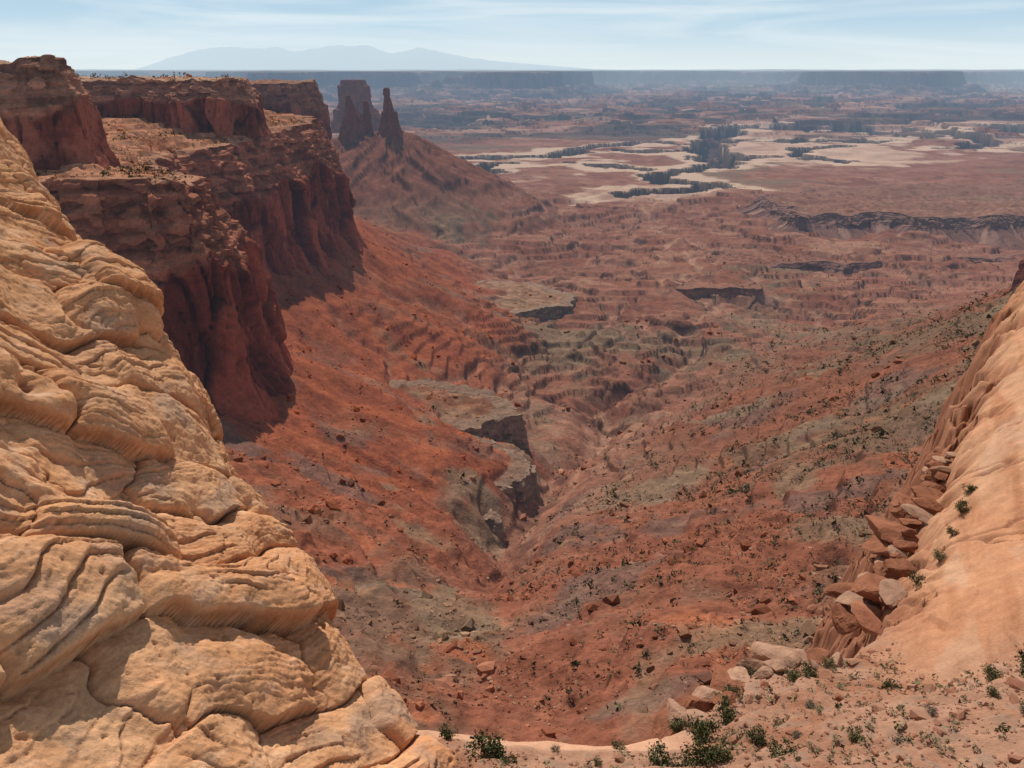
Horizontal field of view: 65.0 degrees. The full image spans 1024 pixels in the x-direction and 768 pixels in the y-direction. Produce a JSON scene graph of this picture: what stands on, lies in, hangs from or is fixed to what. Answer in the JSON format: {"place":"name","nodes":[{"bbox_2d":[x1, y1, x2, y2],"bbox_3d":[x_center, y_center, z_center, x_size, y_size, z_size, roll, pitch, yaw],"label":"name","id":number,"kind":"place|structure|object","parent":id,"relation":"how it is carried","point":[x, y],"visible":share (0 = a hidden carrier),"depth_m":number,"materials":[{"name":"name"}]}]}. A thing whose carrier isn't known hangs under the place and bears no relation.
{"place":"outdoors","nodes":[
{"label":"outdoors","id":0,"kind":"place"},
{"bbox_2d":[0,54,270,169],"bbox_3d":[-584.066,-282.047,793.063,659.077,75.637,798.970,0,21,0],"label":"cliff","id":1,"kind":"structure","parent":0,"point":[54,110],"depth_m":539.23,"materials":[{"name":"stone"}]},
{"bbox_2d":[38,111,367,421],"bbox_3d":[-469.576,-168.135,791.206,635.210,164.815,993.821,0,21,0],"label":"canyon cliff","id":2,"kind":"structure","parent":0,"point":[221,236],"depth_m":530.21,"materials":[{"name":"stone"}]},
{"bbox_2d":[0,118,459,767],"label":"sandstone dome","id":3,"kind":"structure","parent":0,"point":[168,598],"depth_m":21.55,"materials":[{"name":"stone"}]},
{"bbox_2d":[249,79,331,142],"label":"distant cliff","id":4,"kind":"structure","parent":0,"point":[304,98],"depth_m":1391.82,"materials":[{"name":"stone"}]},
{"bbox_2d":[134,45,586,69],"bbox_3d":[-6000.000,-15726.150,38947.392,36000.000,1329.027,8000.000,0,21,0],"label":"distant mountains","id":5,"kind":"structure","parent":0,"point":[358,57],"depth_m":37148.74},
{"bbox_2d":[0,0,1023,69],"label":"sky","id":6,"kind":"structure","parent":0,"point":[89,34],"materials":[{"name":"blue"}]},
{"bbox_2d":[9,62,1023,745],"bbox_3d":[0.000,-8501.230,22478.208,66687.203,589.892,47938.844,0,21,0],"label":"canyon terrain","id":7,"kind":"structure","parent":0,"point":[565,176],"depth_m":912.13,"materials":[{"name":"soil"}]},
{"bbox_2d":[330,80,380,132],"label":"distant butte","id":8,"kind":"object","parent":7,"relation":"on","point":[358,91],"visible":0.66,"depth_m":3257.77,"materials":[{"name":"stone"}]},
{"bbox_2d":[338,95,372,144],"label":"sandstone butte","id":9,"kind":"object","parent":7,"relation":"on","point":[355,125],"visible":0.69,"depth_m":2104.91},
{"bbox_2d":[377,87,402,139],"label":"sandstone spire","id":10,"kind":"structure","parent":7,"relation":"on","point":[389,127],"depth_m":2077.51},
{"bbox_2d":[389,378,529,451],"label":"rock ledge","id":11,"kind":"object","parent":7,"relation":"on","point":[504,421],"visible":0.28,"depth_m":702.53,"materials":[{"name":"stone"}]},
{"bbox_2d":[470,433,540,542],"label":"rock ledge","id":12,"kind":"object","parent":7,"relation":"on","point":[522,484],"visible":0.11,"depth_m":609.72,"materials":[{"name":"stone"}]},
{"bbox_2d":[5,56,1018,743],"bbox_3d":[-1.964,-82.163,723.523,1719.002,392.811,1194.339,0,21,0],"label":"talus boulders","id":13,"kind":"object","parent":7,"relation":"on","point":[487,668],"visible":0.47,"depth_m":330.80,"materials":[{"name":"stone"}]},
{"bbox_2d":[34,72,1019,723],"bbox_3d":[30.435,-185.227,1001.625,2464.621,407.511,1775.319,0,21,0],"label":"desert shrubs","id":14,"kind":"object","parent":7,"relation":"on","point":[746,486],"visible":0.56,"depth_m":434.92,"materials":[{"name":"green plant"}]},
{"bbox_2d":[477,280,577,319],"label":"rock ledge","id":15,"kind":"object","parent":7,"relation":"on","point":[554,311],"visible":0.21,"depth_m":1255.65,"materials":[{"name":"stone"}]},
{"bbox_2d":[675,279,775,309],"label":"rock ledge","id":16,"kind":"object","parent":7,"relation":"on","point":[751,298],"visible":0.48,"depth_m":1386.22,"materials":[{"name":"stone"}]},
{"bbox_2d":[416,281,1023,767],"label":"slickrock ledge","id":17,"kind":"object","parent":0,"point":[958,611],"visible":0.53,"depth_m":37.01,"materials":[{"name":"stone"}]},
{"bbox_2d":[438,722,459,739],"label":"desert bush","id":18,"kind":"object","parent":17,"relation":"on","point":[445,733],"visible":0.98,"depth_m":29.36,"materials":[{"name":"green plant"}]},
{"bbox_2d":[463,726,504,761],"bbox_3d":[-0.955,12.537,27.643,1.455,1.239,1.657,-19,28,-39],"label":"desert bush","id":19,"kind":"object","parent":17,"relation":"on","point":[490,747],"visible":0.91,"depth_m":27.65,"materials":[{"name":"green plant"}]},
{"bbox_2d":[489,742,517,765],"bbox_3d":[-0.293,12.810,27.355,1.050,0.883,1.238,0,21,0],"label":"desert bush","id":20,"kind":"object","parent":17,"relation":"on","point":[502,754],"visible":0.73,"depth_m":27.39,"materials":[{"name":"green plant"}]},
{"bbox_2d":[550,744,560,752],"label":"desert bush","id":21,"kind":"object","parent":17,"relation":"on","point":[553,748],"visible":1,"depth_m":29.48,"materials":[{"name":"green plant"}]},
{"bbox_2d":[593,756,602,766],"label":"desert bush","id":22,"kind":"object","parent":17,"relation":"on","point":[596,761],"visible":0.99,"depth_m":27.99,"materials":[{"name":"green plant"}]},
{"bbox_2d":[609,740,627,750],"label":"desert bush","id":23,"kind":"object","parent":17,"relation":"on","point":[617,745],"visible":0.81,"depth_m":30.20,"materials":[{"name":"green plant"}]},
{"bbox_2d":[646,740,672,766],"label":"desert bush","id":24,"kind":"object","parent":17,"relation":"on","point":[656,758],"visible":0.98,"depth_m":27.49,"materials":[{"name":"green plant"}]},
{"bbox_2d":[652,712,674,739],"bbox_3d":[6.030,13.959,31.817,0.886,0.996,1.772,0,21,0],"label":"boulder","id":25,"kind":"object","parent":17,"relation":"on","point":[660,729],"visible":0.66,"depth_m":31.80,"materials":[{"name":"stone"}]},
{"bbox_2d":[667,698,694,731],"bbox_3d":[6.838,13.534,32.489,1.190,1.005,2.056,-15,26,-34],"label":"boulder","id":26,"kind":"object","parent":17,"relation":"on","point":[675,709],"visible":0.61,"depth_m":32.38,"materials":[{"name":"stone"}]},
{"bbox_2d":[668,714,693,733],"bbox_3d":[6.644,13.544,31.918,1.245,0.842,0.962,0,21,0],"label":"desert bush","id":27,"kind":"object","parent":17,"relation":"on","point":[679,719],"visible":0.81,"depth_m":31.77,"materials":[{"name":"green plant"}]},
{"bbox_2d":[680,695,713,711],"bbox_3d":[7.715,13.545,33.499,1.797,1.248,1.135,-13,25,-29],"label":"boulder","id":28,"kind":"object","parent":17,"relation":"on","point":[692,702],"visible":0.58,"depth_m":33.30,"materials":[{"name":"stone"}]},
{"bbox_2d":[686,709,707,720],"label":"boulder","id":29,"kind":"object","parent":17,"relation":"on","point":[699,713],"visible":0.29,"depth_m":32.38,"materials":[{"name":"stone"}]},
{"bbox_2d":[673,729,727,767],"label":"desert bush","id":30,"kind":"object","parent":17,"relation":"on","point":[702,755],"visible":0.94,"depth_m":27.13,"materials":[{"name":"green plant"}]},
{"bbox_2d":[685,712,724,743],"bbox_3d":[7.199,13.031,30.055,1.406,1.207,1.434,0,21,0],"label":"desert bush","id":31,"kind":"object","parent":17,"relation":"on","point":[701,725],"visible":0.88,"depth_m":30.01,"materials":[{"name":"green plant"}]},
{"bbox_2d":[692,685,721,700],"bbox_3d":[8.389,13.248,34.055,1.594,0.811,1.339,14,25,31],"label":"boulder","id":32,"kind":"object","parent":17,"relation":"on","point":[704,692],"visible":0.5,"depth_m":33.82,"materials":[{"name":"stone"}]},
{"bbox_2d":[704,739,734,764],"bbox_3d":[6.973,12.575,27.126,1.202,1.092,1.289,0,21,0],"label":"desert bush","id":33,"kind":"object","parent":17,"relation":"on","point":[722,753],"visible":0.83,"depth_m":26.89,"materials":[{"name":"green plant"}]},
{"bbox_2d":[710,664,731,691],"bbox_3d":[9.225,13.273,35.003,1.354,1.119,2.600,10,23,23],"label":"boulder","id":34,"kind":"object","parent":17,"relation":"on","point":[720,677],"visible":0.39,"depth_m":35.11,"materials":[{"name":"stone"}]},
{"bbox_2d":[710,695,738,724],"bbox_3d":[8.474,12.947,31.628,0.976,1.184,1.326,-8,23,-20],"label":"desert bush","id":35,"kind":"object","parent":17,"relation":"on","point":[724,712],"visible":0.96,"depth_m":31.65,"materials":[{"name":"green plant"}]},
{"bbox_2d":[711,691,737,705],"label":"boulder","id":36,"kind":"object","parent":17,"relation":"on","point":[732,695],"visible":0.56,"depth_m":33.19,"materials":[{"name":"stone"}]},
{"bbox_2d":[717,727,740,744],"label":"desert bush","id":37,"kind":"object","parent":17,"relation":"on","point":[722,738],"visible":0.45,"depth_m":29.16,"materials":[{"name":"green plant"}]},
{"bbox_2d":[716,684,742,695],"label":"desert bush","id":38,"kind":"object","parent":17,"relation":"on","point":[729,688],"visible":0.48,"depth_m":33.64,"materials":[{"name":"green plant"}]},
{"bbox_2d":[723,680,742,696],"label":"boulder","id":39,"kind":"object","parent":17,"relation":"on","point":[734,683],"visible":0.41,"depth_m":34.17,"materials":[{"name":"stone"}]},
{"bbox_2d":[724,731,742,738],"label":"boulder","id":40,"kind":"object","parent":17,"relation":"on","point":[741,734],"visible":0.3,"depth_m":30.15,"materials":[{"name":"stone"}]},
{"bbox_2d":[445,642,1023,767],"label":"gravel stones","id":41,"kind":"object","parent":17,"relation":"on","point":[1014,683],"visible":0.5,"depth_m":28.49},
{"bbox_2d":[977,662,1003,680],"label":"desert bush","id":42,"kind":"object","parent":41,"relation":"on","point":[992,673],"visible":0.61,"depth_m":30.77,"materials":[{"name":"green plant"}]},
{"bbox_2d":[727,666,750,682],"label":"boulder","id":43,"kind":"object","parent":17,"relation":"on","point":[739,673],"visible":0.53,"depth_m":35.41,"materials":[{"name":"stone"}]},
{"bbox_2d":[457,653,1023,767],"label":"dry grass tufts","id":44,"kind":"object","parent":17,"relation":"on","point":[1000,726],"visible":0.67,"depth_m":27.66,"materials":[{"name":"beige plant"}]},
{"bbox_2d":[737,657,764,676],"bbox_3d":[11.368,13.153,36.653,2.024,1.323,1.484,0,21,0],"label":"boulder","id":45,"kind":"object","parent":17,"relation":"on","point":[756,664],"visible":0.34,"depth_m":36.54,"materials":[{"name":"stone"}]},
{"bbox_2d":[743,719,769,746],"bbox_3d":[8.622,12.399,28.288,0.893,0.872,1.093,0,21,0],"label":"desert bush","id":46,"kind":"object","parent":17,"relation":"on","point":[757,737],"visible":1,"depth_m":28.29,"materials":[{"name":"green plant"}]},
{"bbox_2d":[753,666,773,678],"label":"boulder","id":47,"kind":"object","parent":17,"relation":"on","point":[764,672],"visible":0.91,"depth_m":35.01,"materials":[{"name":"stone"}]},
{"bbox_2d":[760,681,768,687],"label":"boulder","id":48,"kind":"object","parent":17,"relation":"on","point":[763,683],"visible":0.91,"depth_m":34.23,"materials":[{"name":"stone"}]},
{"bbox_2d":[763,658,787,672],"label":"boulder","id":49,"kind":"object","parent":17,"relation":"on","point":[777,665],"visible":0.96,"depth_m":35.42,"materials":[{"name":"stone"}]},
{"bbox_2d":[750,641,801,668],"bbox_3d":[12.177,12.607,37.066,1.704,1.389,2.378,-16,26,-35],"label":"boulder","id":50,"kind":"object","parent":17,"relation":"on","point":[791,657],"visible":0.59,"depth_m":36.55,"materials":[{"name":"stone"}]},
{"bbox_2d":[765,735,797,756],"bbox_3d":[9.004,12.167,26.651,1.071,0.918,1.127,0,21,0],"label":"desert bush","id":51,"kind":"object","parent":17,"relation":"on","point":[776,746],"visible":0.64,"depth_m":26.73,"materials":[{"name":"green plant"}]},
{"bbox_2d":[784,666,809,681],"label":"desert bush","id":52,"kind":"object","parent":17,"relation":"on","point":[791,675],"visible":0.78,"depth_m":34.52,"materials":[{"name":"green plant"}]},
{"bbox_2d":[791,729,803,739],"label":"desert bush","id":53,"kind":"object","parent":17,"relation":"on","point":[796,735],"visible":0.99,"depth_m":28.45,"materials":[{"name":"green plant"}]},
{"bbox_2d":[794,648,809,664],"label":"boulder","id":54,"kind":"object","parent":17,"relation":"on","point":[802,653],"visible":0.23,"depth_m":37.55,"materials":[{"name":"stone"}]},
{"bbox_2d":[804,698,815,708],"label":"desert bush","id":55,"kind":"object","parent":17,"relation":"on","point":[809,704],"visible":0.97,"depth_m":31.21,"materials":[{"name":"green plant"}]},
{"bbox_2d":[801,663,819,678],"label":"desert bush","id":56,"kind":"object","parent":17,"relation":"on","point":[810,671],"visible":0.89,"depth_m":35.20,"materials":[{"name":"green plant"}]},
{"bbox_2d":[805,647,829,663],"bbox_3d":[14.267,13.245,37.917,1.899,0.999,1.722,0,21,0],"label":"boulder","id":57,"kind":"object","parent":17,"relation":"on","point":[816,653],"visible":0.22,"depth_m":37.96,"materials":[{"name":"stone"}]},
{"bbox_2d":[819,655,835,669],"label":"desert bush","id":58,"kind":"object","parent":17,"relation":"on","point":[829,663],"visible":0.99,"depth_m":36.07,"materials":[{"name":"green plant"}]},
{"bbox_2d":[827,652,842,667],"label":"boulder","id":59,"kind":"object","parent":17,"relation":"on","point":[837,657],"visible":0.48,"depth_m":36.98,"materials":[{"name":"stone"}]},
{"bbox_2d":[835,694,842,701],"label":"boulder","id":60,"kind":"object","parent":17,"relation":"on","point":[838,697],"visible":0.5,"depth_m":31.71,"materials":[{"name":"stone"}]},
{"bbox_2d":[824,582,854,597],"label":"broken block","id":61,"kind":"object","parent":17,"relation":"on","point":[836,590],"depth_m":50.28,"materials":[{"name":"stone"}]},
{"bbox_2d":[831,603,859,634],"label":"broken block","id":62,"kind":"object","parent":17,"relation":"on","point":[844,621],"depth_m":46.87,"materials":[{"name":"stone"}]},
{"bbox_2d":[834,590,863,607],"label":"broken block","id":63,"kind":"object","parent":17,"relation":"on","point":[847,598],"depth_m":47.81,"materials":[{"name":"stone"}]},
{"bbox_2d":[845,721,864,742],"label":"desert bush","id":64,"kind":"object","parent":17,"relation":"on","point":[855,737],"visible":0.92,"depth_m":26.56,"materials":[{"name":"green plant"}]},
{"bbox_2d":[851,602,881,616],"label":"broken block","id":65,"kind":"object","parent":17,"relation":"on","point":[876,611],"depth_m":45.06,"materials":[{"name":"stone"}]},
{"bbox_2d":[851,599,882,634],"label":"broken block","id":66,"kind":"object","parent":17,"relation":"on","point":[868,621],"depth_m":43.33,"materials":[{"name":"stone"}]},
{"bbox_2d":[850,573,888,606],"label":"broken block","id":67,"kind":"object","parent":17,"relation":"on","point":[866,585],"depth_m":45.62,"materials":[{"name":"stone"}]},
{"bbox_2d":[865,600,880,609],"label":"broken block","id":68,"kind":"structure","parent":17,"relation":"on","point":[873,603],"depth_m":45.93,"materials":[{"name":"stone"}]},
{"bbox_2d":[873,562,882,575],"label":"broken block","id":69,"kind":"object","parent":17,"relation":"on","point":[877,567],"depth_m":48.87,"materials":[{"name":"stone"}]},
{"bbox_2d":[874,554,889,563],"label":"broken block","id":70,"kind":"object","parent":17,"relation":"on","point":[880,558],"depth_m":52.58,"materials":[{"name":"stone"}]},
{"bbox_2d":[861,535,909,557],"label":"broken block","id":71,"kind":"object","parent":17,"relation":"on","point":[875,544],"depth_m":52.97,"materials":[{"name":"stone"}]},
{"bbox_2d":[865,515,917,552],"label":"broken block","id":72,"kind":"object","parent":17,"relation":"on","point":[884,530],"depth_m":53.12,"materials":[{"name":"stone"}]},
{"bbox_2d":[882,677,901,689],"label":"desert bush","id":73,"kind":"object","parent":17,"relation":"on","point":[887,684],"visible":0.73,"depth_m":32.95,"materials":[{"name":"green plant"}]},
{"bbox_2d":[878,579,907,607],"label":"broken block","id":74,"kind":"object","parent":17,"relation":"on","point":[892,592],"depth_m":44.74,"materials":[{"name":"stone"}]},
{"bbox_2d":[890,553,900,558],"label":"broken block","id":75,"kind":"object","parent":17,"relation":"on","point":[895,555],"depth_m":50.28,"materials":[{"name":"stone"}]},
{"bbox_2d":[888,545,906,556],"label":"broken block","id":76,"kind":"object","parent":17,"relation":"on","point":[892,549],"depth_m":50.76,"materials":[{"name":"stone"}]},
{"bbox_2d":[890,505,905,518],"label":"broken block","id":77,"kind":"object","parent":17,"relation":"on","point":[897,512],"depth_m":58.96,"materials":[{"name":"stone"}]},
{"bbox_2d":[890,525,905,542],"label":"broken block","id":78,"kind":"object","parent":17,"relation":"on","point":[897,538],"depth_m":52.43,"materials":[{"name":"stone"}]},
{"bbox_2d":[880,558,918,579],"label":"broken block","id":79,"kind":"object","parent":17,"relation":"on","point":[896,568],"depth_m":47.17,"materials":[{"name":"stone"}]},
{"bbox_2d":[888,733,910,745],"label":"desert bush","id":80,"kind":"object","parent":17,"relation":"on","point":[899,740],"visible":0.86,"depth_m":25.52,"materials":[{"name":"green plant"}]},
{"bbox_2d":[891,492,912,506],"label":"broken block","id":81,"kind":"object","parent":17,"relation":"on","point":[897,496],"depth_m":59.90,"materials":[{"name":"stone"}]},
{"bbox_2d":[893,540,917,550],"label":"broken block","id":82,"kind":"object","parent":17,"relation":"on","point":[903,545],"depth_m":50.79,"materials":[{"name":"stone"}]},
{"bbox_2d":[898,500,918,514],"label":"broken block","id":83,"kind":"object","parent":17,"relation":"on","point":[901,502],"depth_m":56.93,"materials":[{"name":"stone"}]},
{"bbox_2d":[901,527,916,536],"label":"broken block","id":84,"kind":"object","parent":17,"relation":"on","point":[907,531],"depth_m":52.13,"materials":[{"name":"stone"}]},
{"bbox_2d":[898,518,920,529],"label":"broken block","id":85,"kind":"object","parent":17,"relation":"on","point":[912,523],"depth_m":54.42,"materials":[{"name":"stone"}]},
{"bbox_2d":[900,503,932,524],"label":"broken block","id":86,"kind":"object","parent":17,"relation":"on","point":[924,516],"depth_m":52.83,"materials":[{"name":"stone"}]},
{"bbox_2d":[907,568,925,585],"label":"desert bush","id":87,"kind":"object","parent":17,"relation":"on","point":[915,576],"visible":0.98,"depth_m":44.52,"materials":[{"name":"green plant"}]},
{"bbox_2d":[920,474,931,481],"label":"broken block","id":88,"kind":"object","parent":17,"relation":"on","point":[922,479],"depth_m":58.71,"materials":[{"name":"stone"}]},
{"bbox_2d":[923,474,937,481],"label":"broken block","id":89,"kind":"object","parent":88,"relation":"on","point":[929,477],"depth_m":57.97,"materials":[{"name":"stone"}]},
{"bbox_2d":[911,485,943,501],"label":"broken block","id":90,"kind":"object","parent":17,"relation":"on","point":[926,492],"depth_m":54.80,"materials":[{"name":"stone"}]},
{"bbox_2d":[911,497,943,513],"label":"broken block","id":91,"kind":"object","parent":17,"relation":"on","point":[930,506],"depth_m":53.50,"materials":[{"name":"stone"}]},
{"bbox_2d":[924,703,938,715],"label":"desert bush","id":92,"kind":"object","parent":17,"relation":"on","point":[933,710],"visible":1,"depth_m":27.54,"materials":[{"name":"green plant"}]},
{"bbox_2d":[920,481,945,492],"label":"broken block","id":93,"kind":"object","parent":17,"relation":"on","point":[934,485],"depth_m":56.02,"materials":[{"name":"stone"}]},
{"bbox_2d":[926,452,941,462],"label":"broken block","id":94,"kind":"object","parent":17,"relation":"on","point":[930,458],"depth_m":61.12,"materials":[{"name":"stone"}]},
{"bbox_2d":[926,461,944,467],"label":"broken block","id":95,"kind":"object","parent":17,"relation":"on","point":[933,463],"depth_m":58.74,"materials":[{"name":"stone"}]},
{"bbox_2d":[925,466,948,480],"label":"broken block","id":96,"kind":"object","parent":17,"relation":"on","point":[940,475],"depth_m":57.75,"materials":[{"name":"stone"}]},
{"bbox_2d":[929,466,950,472],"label":"broken block","id":97,"kind":"object","parent":17,"relation":"on","point":[946,469],"depth_m":57.91,"materials":[{"name":"stone"}]},
{"bbox_2d":[933,549,946,560],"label":"desert bush","id":98,"kind":"object","parent":17,"relation":"on","point":[936,555],"visible":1,"depth_m":45.70,"materials":[{"name":"green plant"}]},
{"bbox_2d":[932,456,951,464],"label":"broken block","id":99,"kind":"object","parent":17,"relation":"on","point":[942,459],"depth_m":59.20,"materials":[{"name":"stone"}]},
{"bbox_2d":[946,452,956,457],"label":"broken block","id":100,"kind":"object","parent":17,"relation":"on","point":[950,454],"depth_m":58.42,"materials":[{"name":"stone"}]},
{"bbox_2d":[946,526,959,535],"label":"desert bush","id":101,"kind":"object","parent":17,"relation":"on","point":[950,530],"visible":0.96,"depth_m":47.26,"materials":[{"name":"green plant"}]},
{"bbox_2d":[953,497,970,512],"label":"desert bush","id":102,"kind":"object","parent":17,"relation":"on","point":[959,507],"visible":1,"depth_m":48.74,"materials":[{"name":"green plant"}]},
{"bbox_2d":[961,483,977,494],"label":"desert bush","id":103,"kind":"object","parent":17,"relation":"on","point":[970,488],"visible":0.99,"depth_m":50.15,"materials":[{"name":"green plant"}]},
{"bbox_2d":[983,684,1002,698],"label":"desert bush","id":104,"kind":"object","parent":17,"relation":"on","point":[992,691],"visible":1,"depth_m":28.22,"materials":[{"name":"green plant"}]},
{"bbox_2d":[1013,656,1023,681],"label":"desert bush","id":105,"kind":"object","parent":17,"relation":"on","point":[1022,668],"visible":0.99,"depth_m":29.09,"materials":[{"name":"green plant"}]},
{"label":"boulder","id":106,"kind":"object","parent":17,"relation":"on","visible":0},
{"bbox_2d":[735,665,755,677],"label":"desert bush","id":107,"kind":"object","parent":106,"relation":"on","point":[749,671],"visible":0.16,"depth_m":36.38,"materials":[{"name":"green plant"}]},
{"bbox_2d":[711,246,1023,277],"bbox_3d":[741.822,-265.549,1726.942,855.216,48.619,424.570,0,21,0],"label":"escarpment","id":108,"kind":"structure","parent":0,"point":[846,269],"depth_m":1615.51,"materials":[{"name":"stone"}]},
{"bbox_2d":[720,182,1023,250],"bbox_3d":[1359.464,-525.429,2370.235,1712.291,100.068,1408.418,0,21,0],"label":"escarpment","id":109,"kind":"structure","parent":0,"point":[1003,230],"depth_m":1959.74,"materials":[{"name":"stone"}]},
{"bbox_2d":[1008,259,1023,293],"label":"canyon cliff","id":110,"kind":"structure","parent":0,"point":[1019,277],"depth_m":661.11,"materials":[{"name":"stone"}]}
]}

